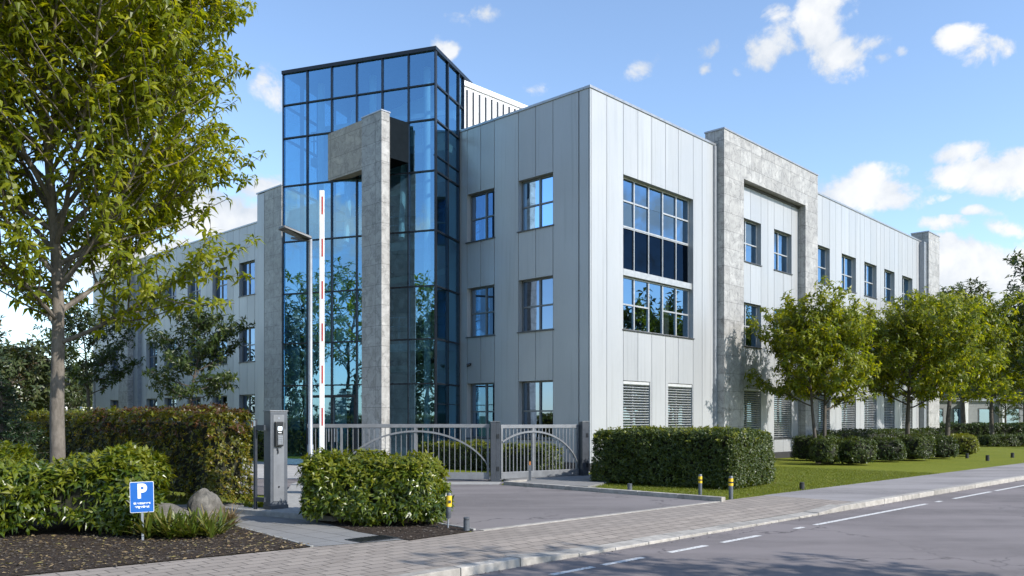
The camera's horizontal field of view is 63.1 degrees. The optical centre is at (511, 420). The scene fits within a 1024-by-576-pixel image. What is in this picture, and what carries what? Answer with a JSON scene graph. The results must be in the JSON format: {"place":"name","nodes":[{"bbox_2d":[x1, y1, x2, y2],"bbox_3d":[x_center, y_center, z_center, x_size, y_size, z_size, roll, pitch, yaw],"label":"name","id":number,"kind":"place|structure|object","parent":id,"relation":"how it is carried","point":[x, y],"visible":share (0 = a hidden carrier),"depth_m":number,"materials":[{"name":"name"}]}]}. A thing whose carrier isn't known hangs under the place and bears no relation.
{"place":"outdoors","nodes":[
{"label":"outdoors","id":0,"kind":"place"},
{"bbox_2d":[0,507,309,575],"bbox_3d":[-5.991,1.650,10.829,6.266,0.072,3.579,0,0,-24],"label":"bark mulch","id":1,"kind":"object","parent":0,"point":[271,540],"visible":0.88,"depth_m":11.04,"materials":[{"name":"brown plant"}]},
{"bbox_2d":[0,380,49,461],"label":"conifer","id":2,"kind":"object","parent":1,"relation":"on","point":[8,433],"visible":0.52,"depth_m":19.48,"materials":[{"name":"green plant"}]},
{"bbox_2d":[0,437,176,537],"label":"laurel bush","id":3,"kind":"object","parent":1,"relation":"on","point":[92,490],"visible":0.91,"depth_m":12.17,"materials":[{"name":"green plant"}]},
{"bbox_2d":[0,0,266,464],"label":"chestnut tree","id":4,"kind":"object","parent":1,"relation":"on","point":[126,46],"visible":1,"depth_m":15.06,"materials":[{"name":"green plant"}]},
{"bbox_2d":[130,481,153,539],"bbox_3d":[-5.220,1.334,11.785,0.310,0.936,0.051,-1,-3,-20],"label":"parking sign","id":5,"kind":"object","parent":1,"relation":"on","point":[141,497],"visible":1,"depth_m":11.77,"materials":[{"name":"blue metal"}]},
{"bbox_2d":[157,503,188,517],"bbox_3d":[-5.516,1.512,13.243,0.775,0.411,0.469,0,0,-6],"label":"boulder","id":6,"kind":"object","parent":1,"relation":"on","point":[165,506],"visible":0.17,"depth_m":13.13,"materials":[{"name":"stone"}]},
{"bbox_2d":[123,505,240,538],"bbox_3d":[-4.834,1.455,12.242,1.728,0.446,1.536,0,0,-24],"label":"strappy plant","id":7,"kind":"object","parent":1,"relation":"on","point":[178,524],"visible":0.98,"depth_m":11.98,"materials":[{"name":"green plant"}]},
{"bbox_2d":[187,488,224,519],"bbox_3d":[-5.067,1.435,13.839,0.609,0.612,0.482,13,-5,-22],"label":"boulder","id":8,"kind":"object","parent":1,"relation":"on","point":[208,500],"visible":0.66,"depth_m":13.68,"materials":[{"name":"stone"}]},
{"bbox_2d":[199,504,247,526],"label":"dry grass tuft","id":9,"kind":"object","parent":1,"relation":"on","point":[231,515],"visible":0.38,"depth_m":13.22,"materials":[{"name":"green plant"}]},
{"bbox_2d":[26,540,408,575],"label":"pavement","id":10,"kind":"structure","parent":0,"point":[261,563],"depth_m":9.83,"materials":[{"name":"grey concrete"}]},
{"bbox_2d":[177,503,404,546],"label":"path","id":11,"kind":"structure","parent":0,"point":[314,533],"depth_m":12.97,"materials":[{"name":"grey concrete"}]},
{"bbox_2d":[345,535,398,542],"bbox_3d":[-1.992,1.686,11.918,0.660,0.012,0.420,0,0,-44],"label":"drain cover","id":12,"kind":"object","parent":11,"relation":"on","point":[372,538],"visible":1,"depth_m":11.88,"materials":[{"name":"metal"}]},
{"bbox_2d":[241,460,502,479],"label":"forecourt","id":13,"kind":"structure","parent":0,"point":[292,469],"depth_m":28.23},
{"bbox_2d":[315,515,473,539],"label":"bark mulch","id":14,"kind":"object","parent":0,"point":[403,526],"visible":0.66,"depth_m":13.04,"materials":[{"name":"brown wood"}]},
{"bbox_2d":[294,446,455,526],"bbox_3d":[-2.268,1.049,13.931,2.582,1.292,1.715,0,0,12],"label":"laurel bush","id":15,"kind":"object","parent":14,"relation":"on","point":[369,486],"visible":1,"depth_m":13.38,"materials":[{"name":"green plant"}]},
{"bbox_2d":[446,493,451,527],"bbox_3d":[-0.996,1.420,13.118,0.090,0.560,0.095,2,-1,-20],"label":"marker bollard","id":16,"kind":"object","parent":14,"relation":"on","point":[448,504],"visible":1,"depth_m":13.09,"materials":[{"name":"yellow metal"}]},
{"bbox_2d":[463,517,469,530],"bbox_3d":[-0.698,1.593,12.814,0.095,0.215,0.096,0,0,-20],"label":"bollard","id":17,"kind":"object","parent":14,"relation":"on","point":[466,523],"visible":0.98,"depth_m":12.78,"materials":[{"name":"grey metal"}]},
{"bbox_2d":[240,478,711,530],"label":"driveway","id":18,"kind":"structure","parent":0,"point":[483,506],"depth_m":17.05,"materials":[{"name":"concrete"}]},
{"bbox_2d":[234,483,344,520],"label":"traffic island","id":19,"kind":"structure","parent":18,"relation":"on","point":[293,510],"depth_m":14.97,"materials":[{"name":"concrete"}]},
{"bbox_2d":[253,419,265,508],"bbox_3d":[-4.539,0.790,15.003,0.265,1.620,0.053,0,0,31],"label":"guard rail","id":20,"kind":"object","parent":19,"relation":"on","point":[256,427],"visible":1,"depth_m":15.04,"materials":[{"name":"metal"}]},
{"bbox_2d":[263,410,287,509],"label":"intercom column","id":21,"kind":"structure","parent":19,"relation":"on","point":[275,462],"depth_m":15.07,"materials":[{"name":"grey metal"}]},
{"bbox_2d":[273,415,283,501],"bbox_3d":[-4.219,0.680,15.095,0.010,1.560,0.220,0,0,43],"label":"door panel","id":22,"kind":"structure","parent":21,"relation":"in","point":[278,459],"depth_m":15.09,"materials":[{"name":"grey metal"}]},
{"bbox_2d":[278,225,312,456],"bbox_3d":[-5.217,-1.534,20.291,0.821,6.267,0.396,0,0,-38],"label":"street lamp","id":23,"kind":"object","parent":19,"relation":"on","point":[298,235],"visible":0.94,"depth_m":20.45,"materials":[{"name":"metal"}]},
{"bbox_2d":[319,190,323,452],"bbox_3d":[-4.100,-1.680,18.165,0.320,6.560,0.470,0,0,0],"label":"barrier","id":24,"kind":"object","parent":19,"relation":"on","point":[321,318],"visible":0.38,"depth_m":17.96,"materials":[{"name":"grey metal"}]},
{"bbox_2d":[295,482,500,483],"bbox_3d":[-3.100,1.744,22.625,5.600,0.112,0.950,0,0,0],"label":"gate threshold","id":25,"kind":"object","parent":18,"relation":"on","point":[471,482],"visible":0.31,"depth_m":22.71,"materials":[{"name":"concrete"}]},
{"bbox_2d":[488,421,501,481],"bbox_3d":[-0.475,0.860,23.250,0.370,1.680,0.320,0,0,-6],"label":"gate post","id":26,"kind":"object","parent":18,"relation":"on","point":[494,451],"visible":1,"depth_m":23.14,"materials":[{"name":"metal"}]},
{"bbox_2d":[307,424,489,478],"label":"sliding gate","id":27,"kind":"structure","parent":26,"relation":"attached to","point":[470,475],"depth_m":23.29,"materials":[{"name":"grey metal"}]},
{"bbox_2d":[479,501,719,530],"bbox_3d":[1.915,1.735,15.175,6.612,0.090,0.120,0,0,-44],"label":"driveway edging","id":28,"kind":"object","parent":18,"relation":"on","point":[593,516],"visible":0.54,"depth_m":14.61,"materials":[{"name":"concrete"}]},
{"bbox_2d":[441,468,512,471],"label":"forecourt lawn","id":29,"kind":"structure","parent":0,"point":[458,470],"depth_m":28.13,"materials":[{"name":"green plant"}]},
{"bbox_2d":[418,439,565,471],"bbox_3d":[-0.933,1.157,28.442,6.511,1.075,1.275,0,0,43],"label":"hedge","id":30,"kind":"object","parent":29,"relation":"on","point":[455,456],"visible":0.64,"depth_m":27.95,"materials":[{"name":"green plant"}]},
{"bbox_2d":[0,0,1023,408],"label":"sky","id":31,"kind":"structure","parent":0,"point":[908,115],"materials":[{"name":"blue"}]},
{"bbox_2d":[18,445,1023,575],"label":"lawn","id":32,"kind":"structure","parent":0,"point":[1000,456],"depth_m":31.74,"materials":[{"name":"green plant"}]},
{"bbox_2d":[0,332,79,411],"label":"background tree","id":33,"kind":"object","parent":32,"relation":"on","point":[15,358],"visible":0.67,"depth_m":50.09,"materials":[{"name":"green plant"}]},
{"bbox_2d":[3,349,79,411],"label":"background tree","id":34,"kind":"object","parent":32,"relation":"on","point":[48,383],"visible":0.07,"depth_m":61.42,"materials":[{"name":"green plant"}]},
{"bbox_2d":[21,363,92,411],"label":"background tree","id":35,"kind":"object","parent":32,"relation":"on","point":[75,404],"visible":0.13,"depth_m":75.75,"materials":[{"name":"green plant"}]},
{"bbox_2d":[64,367,92,418],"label":"background tree","id":36,"kind":"object","parent":32,"relation":"on","point":[83,391],"visible":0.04,"depth_m":88.70,"materials":[{"name":"green plant"}]},
{"bbox_2d":[31,290,145,421],"bbox_3d":[-20.296,-2.160,40.129,5.008,7.828,4.633,0,0,-34],"label":"tree","id":37,"kind":"object","parent":32,"relation":"on","point":[81,325],"visible":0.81,"depth_m":39.60,"materials":[{"name":"green plant"}]},
{"bbox_2d":[4,401,253,504],"bbox_3d":[-12.393,0.630,22.946,19.244,2.131,1.467,0,0,43],"label":"tall hedge","id":38,"kind":"object","parent":32,"relation":"on","point":[207,454],"visible":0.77,"depth_m":17.11,"materials":[{"name":"green plant"}]},
{"bbox_2d":[141,292,255,404],"bbox_3d":[-12.522,-1.574,32.888,4.366,6.654,4.034,0,0,0],"label":"tree","id":39,"kind":"object","parent":32,"relation":"on","point":[211,350],"visible":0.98,"depth_m":32.58,"materials":[{"name":"green plant"}]},
{"bbox_2d":[240,428,330,458],"bbox_3d":[-11.258,1.011,37.501,6.831,1.368,1.677,0,0,18],"label":"hedge","id":40,"kind":"object","parent":32,"relation":"on","point":[293,444],"visible":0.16,"depth_m":36.41,"materials":[{"name":"green plant"}]},
{"bbox_2d":[93,46,939,471],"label":"office building","id":41,"kind":"structure","parent":32,"relation":"on","point":[595,258],"depth_m":31.75,"materials":[{"name":"metal"}]},
{"bbox_2d":[149,343,156,369],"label":"window","id":42,"kind":"structure","parent":41,"relation":"in","point":[152,353],"depth_m":53.67,"materials":[{"name":"blue glass"}]},
{"bbox_2d":[191,275,200,304],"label":"window","id":43,"kind":"structure","parent":41,"relation":"in","point":[194,288],"depth_m":49.67,"materials":[{"name":"blue glass"}]},
{"bbox_2d":[215,268,227,301],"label":"window","id":44,"kind":"structure","parent":41,"relation":"in","point":[221,292],"depth_m":47.35,"materials":[{"name":"blue glass"}]},
{"bbox_2d":[238,261,254,297],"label":"window","id":45,"kind":"structure","parent":41,"relation":"in","point":[248,289],"depth_m":45.27,"materials":[{"name":"blue glass"}]},
{"bbox_2d":[240,327,254,362],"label":"window","id":46,"kind":"structure","parent":41,"relation":"in","point":[248,350],"depth_m":45.34,"materials":[{"name":"blue glass"}]},
{"bbox_2d":[242,395,254,429],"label":"window","id":47,"kind":"structure","parent":41,"relation":"in","point":[248,401],"depth_m":45.27,"materials":[{"name":"blue glass"}]},
{"bbox_2d":[465,190,494,243],"bbox_3d":[-1.106,-7.655,31.346,1.560,1.861,0.305,0,0,43],"label":"window","id":48,"kind":"structure","parent":41,"relation":"in","point":[482,204],"depth_m":31.52,"materials":[{"name":"blue glass"}]},
{"bbox_2d":[465,286,494,337],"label":"window","id":49,"kind":"structure","parent":41,"relation":"in","point":[482,299],"depth_m":31.52,"materials":[{"name":"blue glass"}]},
{"bbox_2d":[466,383,493,438],"bbox_3d":[-1.106,-0.355,31.346,1.560,2.081,0.305,0,0,43],"label":"window","id":50,"kind":"structure","parent":41,"relation":"in","point":[482,395],"depth_m":31.53,"materials":[{"name":"blue glass"}]},
{"bbox_2d":[517,174,553,232],"bbox_3d":[0.895,-7.655,29.452,1.730,1.861,0.305,0,0,43],"label":"window","id":51,"kind":"structure","parent":41,"relation":"in","point":[537,194],"depth_m":29.59,"materials":[{"name":"blue glass"}]},
{"bbox_2d":[517,277,553,332],"bbox_3d":[0.895,-4.071,29.452,1.730,1.891,0.305,0,0,43],"label":"window","id":52,"kind":"structure","parent":41,"relation":"in","point":[537,294],"depth_m":29.61,"materials":[{"name":"blue glass"}]},
{"bbox_2d":[518,380,553,439],"bbox_3d":[0.895,-0.355,29.452,1.730,2.081,0.305,0,0,43],"label":"window","id":53,"kind":"structure","parent":41,"relation":"in","point":[537,396],"depth_m":29.59,"materials":[{"name":"blue glass"}]},
{"bbox_2d":[623,381,648,427],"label":"window","id":54,"kind":"structure","parent":41,"relation":"in","point":[634,393],"depth_m":29.78,"materials":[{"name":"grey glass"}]},
{"bbox_2d":[623,177,688,244],"bbox_3d":[5.292,-7.700,30.878,0.074,1.752,4.582,0,0,43],"label":"window","id":55,"kind":"structure","parent":41,"relation":"in","point":[641,202],"depth_m":30.91,"materials":[{"name":"glass"}]},
{"bbox_2d":[623,227,688,282],"bbox_3d":[5.292,-6.067,30.878,0.074,1.487,4.582,0,0,43],"label":"window","id":56,"kind":"structure","parent":41,"relation":"in","point":[642,252],"depth_m":30.92,"materials":[{"name":"glass"}]},
{"bbox_2d":[622,276,694,338],"bbox_3d":[5.376,-4.113,30.798,0.305,1.936,4.690,0,0,43],"label":"window","id":57,"kind":"structure","parent":41,"relation":"in","point":[640,297],"depth_m":30.87,"materials":[{"name":"glass"}]},
{"bbox_2d":[668,383,691,427],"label":"window","id":58,"kind":"structure","parent":41,"relation":"in","point":[678,395],"depth_m":31.86,"materials":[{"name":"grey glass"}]},
{"bbox_2d":[744,388,759,428],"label":"window","id":59,"kind":"structure","parent":41,"relation":"in","point":[750,394],"depth_m":36.07,"materials":[{"name":"grey glass"}]},
{"bbox_2d":[744,220,762,266],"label":"window","id":60,"kind":"structure","parent":41,"relation":"in","point":[750,229],"depth_m":36.24,"materials":[{"name":"glass"}]},
{"bbox_2d":[744,303,762,348],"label":"window","id":61,"kind":"structure","parent":41,"relation":"in","point":[749,310],"depth_m":36.17,"materials":[{"name":"glass"}]},
{"bbox_2d":[774,393,791,438],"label":"window","id":62,"kind":"structure","parent":41,"relation":"in","point":[781,415],"depth_m":38.16,"materials":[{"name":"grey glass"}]},
{"bbox_2d":[774,231,792,274],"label":"window","id":63,"kind":"structure","parent":41,"relation":"in","point":[780,240],"depth_m":38.32,"materials":[{"name":"glass"}]},
{"bbox_2d":[818,393,828,434],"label":"window","id":64,"kind":"structure","parent":41,"relation":"in","point":[820,403],"depth_m":41.28,"materials":[{"name":"grey glass"}]},
{"bbox_2d":[818,247,830,285],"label":"window","id":65,"kind":"structure","parent":41,"relation":"in","point":[821,251],"depth_m":41.60,"materials":[{"name":"glass"}]},
{"bbox_2d":[842,394,854,429],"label":"window","id":66,"kind":"structure","parent":41,"relation":"in","point":[847,414],"depth_m":43.71,"materials":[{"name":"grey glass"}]},
{"bbox_2d":[842,255,856,293],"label":"window","id":67,"kind":"structure","parent":41,"relation":"in","point":[846,261],"depth_m":43.87,"materials":[{"name":"glass"}]},
{"bbox_2d":[864,395,875,429],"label":"window","id":68,"kind":"structure","parent":41,"relation":"in","point":[868,407],"depth_m":45.91,"materials":[{"name":"grey glass"}]},
{"bbox_2d":[864,263,876,298],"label":"window","id":69,"kind":"structure","parent":41,"relation":"in","point":[868,269],"depth_m":46.10,"materials":[{"name":"glass"}]},
{"bbox_2d":[884,270,892,303],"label":"window","id":70,"kind":"structure","parent":41,"relation":"in","point":[887,275],"depth_m":48.20,"materials":[{"name":"glass"}]},
{"bbox_2d":[884,397,893,428],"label":"window","id":71,"kind":"structure","parent":41,"relation":"in","point":[887,406],"depth_m":47.96,"materials":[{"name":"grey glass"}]},
{"bbox_2d":[902,277,908,306],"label":"window","id":72,"kind":"structure","parent":41,"relation":"in","point":[905,282],"depth_m":50.39,"materials":[{"name":"glass"}]},
{"bbox_2d":[902,397,911,428],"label":"window","id":73,"kind":"structure","parent":41,"relation":"in","point":[903,405],"depth_m":49.95,"materials":[{"name":"grey glass"}]},
{"bbox_2d":[578,421,589,475],"bbox_3d":[2.143,0.860,25.008,0.350,1.680,0.320,0,0,-30],"label":"gate post","id":74,"kind":"object","parent":32,"relation":"on","point":[583,448],"visible":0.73,"depth_m":24.94,"materials":[{"name":"metal"}]},
{"bbox_2d":[500,424,578,478],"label":"sliding gate","id":75,"kind":"structure","parent":74,"relation":"attached to","point":[538,472],"depth_m":24.11,"materials":[{"name":"grey metal"}]},
{"bbox_2d":[503,479,724,501],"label":"driveway kerb","id":76,"kind":"structure","parent":32,"relation":"on","point":[522,483],"depth_m":19.37,"materials":[{"name":"concrete"}]},
{"bbox_2d":[589,425,776,488],"bbox_3d":[4.622,0.884,22.575,4.397,1.623,3.200,0,0,36],"label":"long hedge","id":77,"kind":"object","parent":32,"relation":"on","point":[716,456],"visible":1,"depth_m":21.35,"materials":[{"name":"green plant"}]},
{"bbox_2d":[582,466,938,499],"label":"grass","id":78,"kind":"structure","parent":32,"relation":"on","point":[805,474],"depth_m":22.90,"materials":[{"name":"green plant"}]},
{"bbox_2d":[743,276,884,462],"bbox_3d":[12.156,-1.872,33.807,5.719,7.276,5.569,0,0,0],"label":"street tree","id":79,"kind":"object","parent":32,"relation":"on","point":[823,343],"visible":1,"depth_m":32.69,"materials":[{"name":"green plant"}]},
{"bbox_2d":[790,433,841,460],"bbox_3d":[12.953,1.117,35.504,2.034,1.181,1.448,0,0,43],"label":"hedge","id":80,"kind":"object","parent":32,"relation":"on","point":[800,443],"visible":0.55,"depth_m":35.42,"materials":[{"name":"green plant"}]},
{"bbox_2d":[808,436,843,463],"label":"clipped shrub","id":81,"kind":"object","parent":32,"relation":"on","point":[826,450],"visible":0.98,"depth_m":31.78,"materials":[{"name":"green plant"}]},
{"bbox_2d":[835,435,877,463],"bbox_3d":[13.191,1.119,32.216,1.583,1.147,1.758,0,0,-12],"label":"clipped shrub","id":82,"kind":"object","parent":32,"relation":"on","point":[861,450],"visible":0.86,"depth_m":31.62,"materials":[{"name":"green plant"}]},
{"bbox_2d":[812,426,944,440],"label":"hedge","id":83,"kind":"object","parent":32,"relation":"on","point":[874,433],"visible":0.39,"depth_m":41.39,"materials":[{"name":"green plant"}]},
{"bbox_2d":[871,436,907,460],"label":"clipped shrub","id":84,"kind":"object","parent":32,"relation":"on","point":[892,449],"visible":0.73,"depth_m":34.13,"materials":[{"name":"green plant"}]},
{"bbox_2d":[836,288,993,435],"bbox_3d":[18.039,-2.031,37.721,6.648,7.571,6.427,0,0,33],"label":"street tree","id":85,"kind":"object","parent":32,"relation":"on","point":[908,336],"visible":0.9,"depth_m":36.69,"materials":[{"name":"green plant"}]},
{"bbox_2d":[897,432,936,459],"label":"clipped shrub","id":86,"kind":"object","parent":32,"relation":"on","point":[917,446],"visible":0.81,"depth_m":35.21,"materials":[{"name":"green plant"}]},
{"bbox_2d":[927,434,958,457],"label":"clipped shrub","id":87,"kind":"object","parent":32,"relation":"on","point":[946,446],"visible":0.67,"depth_m":36.93,"materials":[{"name":"green plant"}]},
{"bbox_2d":[904,286,1023,435],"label":"street tree","id":88,"kind":"object","parent":32,"relation":"on","point":[996,320],"visible":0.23,"depth_m":44.63,"materials":[{"name":"green plant"}]},
{"bbox_2d":[948,433,980,454],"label":"clipped shrub","id":89,"kind":"object","parent":32,"relation":"on","point":[969,444],"visible":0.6,"depth_m":39.52,"materials":[{"name":"green plant"}]},
{"bbox_2d":[939,277,1009,423],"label":"background tree","id":90,"kind":"object","parent":32,"relation":"on","point":[979,289],"visible":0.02,"depth_m":77.44,"materials":[{"name":"green plant"}]},
{"bbox_2d":[939,398,1022,425],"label":"neighbouring building","id":91,"kind":"structure","parent":32,"relation":"on","point":[976,411],"depth_m":82.03,"materials":[{"name":"metal"}]},
{"bbox_2d":[953,408,968,423],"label":"window","id":92,"kind":"structure","parent":91,"relation":"in","point":[956,411],"depth_m":82.12,"materials":[{"name":"blue glass"}]},
{"bbox_2d":[978,408,993,422],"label":"window","id":93,"kind":"structure","parent":91,"relation":"in","point":[983,414],"depth_m":81.96,"materials":[{"name":"blue glass"}]},
{"bbox_2d":[1007,408,1019,425],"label":"window","id":94,"kind":"structure","parent":91,"relation":"in","point":[1009,417],"depth_m":81.76,"materials":[{"name":"blue glass"}]},
{"bbox_2d":[939,421,1023,439],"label":"hedge","id":95,"kind":"object","parent":32,"relation":"on","point":[977,428],"visible":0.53,"depth_m":65.22,"materials":[{"name":"green plant"}]},
{"bbox_2d":[941,293,1023,433],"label":"street tree","id":96,"kind":"object","parent":32,"relation":"on","point":[1019,333],"visible":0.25,"depth_m":58.65,"materials":[{"name":"green plant"}]},
{"bbox_2d":[976,433,1023,446],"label":"hedge","id":97,"kind":"object","parent":32,"relation":"on","point":[1001,440],"visible":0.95,"depth_m":54.27,"materials":[{"name":"green plant"}]},
{"bbox_2d":[985,371,1021,422],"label":"background tree","id":98,"kind":"object","parent":32,"relation":"on","point":[1005,409],"visible":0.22,"depth_m":75.85,"materials":[{"name":"green plant"}]},
{"bbox_2d":[997,249,1023,391],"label":"background tree","id":99,"kind":"object","parent":32,"relation":"on","point":[1014,259],"visible":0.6,"depth_m":58.00,"materials":[{"name":"green plant"}]},
{"bbox_2d":[1004,343,1023,421],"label":"background tree","id":100,"kind":"object","parent":32,"relation":"on","point":[1017,407],"visible":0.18,"depth_m":72.06,"materials":[{"name":"green plant"}]},
{"bbox_2d":[258,495,852,575],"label":"pavement","id":101,"kind":"structure","parent":0,"point":[423,554],"depth_m":12.34,"materials":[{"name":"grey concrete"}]},
{"bbox_2d":[503,474,613,486],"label":"slab path","id":102,"kind":"structure","parent":0,"point":[578,480],"depth_m":22.87,"materials":[{"name":"grey concrete"}]},
{"bbox_2d":[470,480,1023,575],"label":"road","id":103,"kind":"structure","parent":0,"point":[979,535],"depth_m":11.83,"materials":[{"name":"grey asphalt"}]},
{"bbox_2d":[549,485,1023,574],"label":"road markings","id":104,"kind":"object","parent":103,"relation":"on","point":[584,568],"visible":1,"depth_m":12.70,"materials":[{"name":"paint"}]},
{"bbox_2d":[767,463,1023,501],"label":"footway","id":105,"kind":"structure","parent":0,"point":[870,490],"depth_m":21.82,"materials":[{"name":"grey concrete"}]},
{"label":"ground","id":106,"kind":"structure","parent":0,"visible":0},
{"bbox_2d":[393,557,519,575],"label":"kerb","id":107,"kind":"structure","parent":106,"relation":"on","point":[469,569],"depth_m":9.75,"materials":[{"name":"concrete"}]},
{"bbox_2d":[504,551,578,566],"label":"kerb ramp","id":108,"kind":"structure","parent":106,"relation":"on","point":[526,559],"depth_m":10.62,"materials":[{"name":"grey concrete"}]},
{"bbox_2d":[562,512,817,556],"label":"dropped kerb","id":109,"kind":"structure","parent":106,"relation":"on","point":[614,546],"depth_m":12.86,"materials":[{"name":"concrete"}]},
{"bbox_2d":[804,504,843,514],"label":"kerb ramp","id":110,"kind":"structure","parent":106,"relation":"on","point":[827,509],"depth_m":16.31,"materials":[{"name":"grey concrete"}]},
{"bbox_2d":[838,475,1023,510],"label":"kerb","id":111,"kind":"structure","parent":106,"relation":"on","point":[877,501],"depth_m":19.69,"materials":[{"name":"concrete"}]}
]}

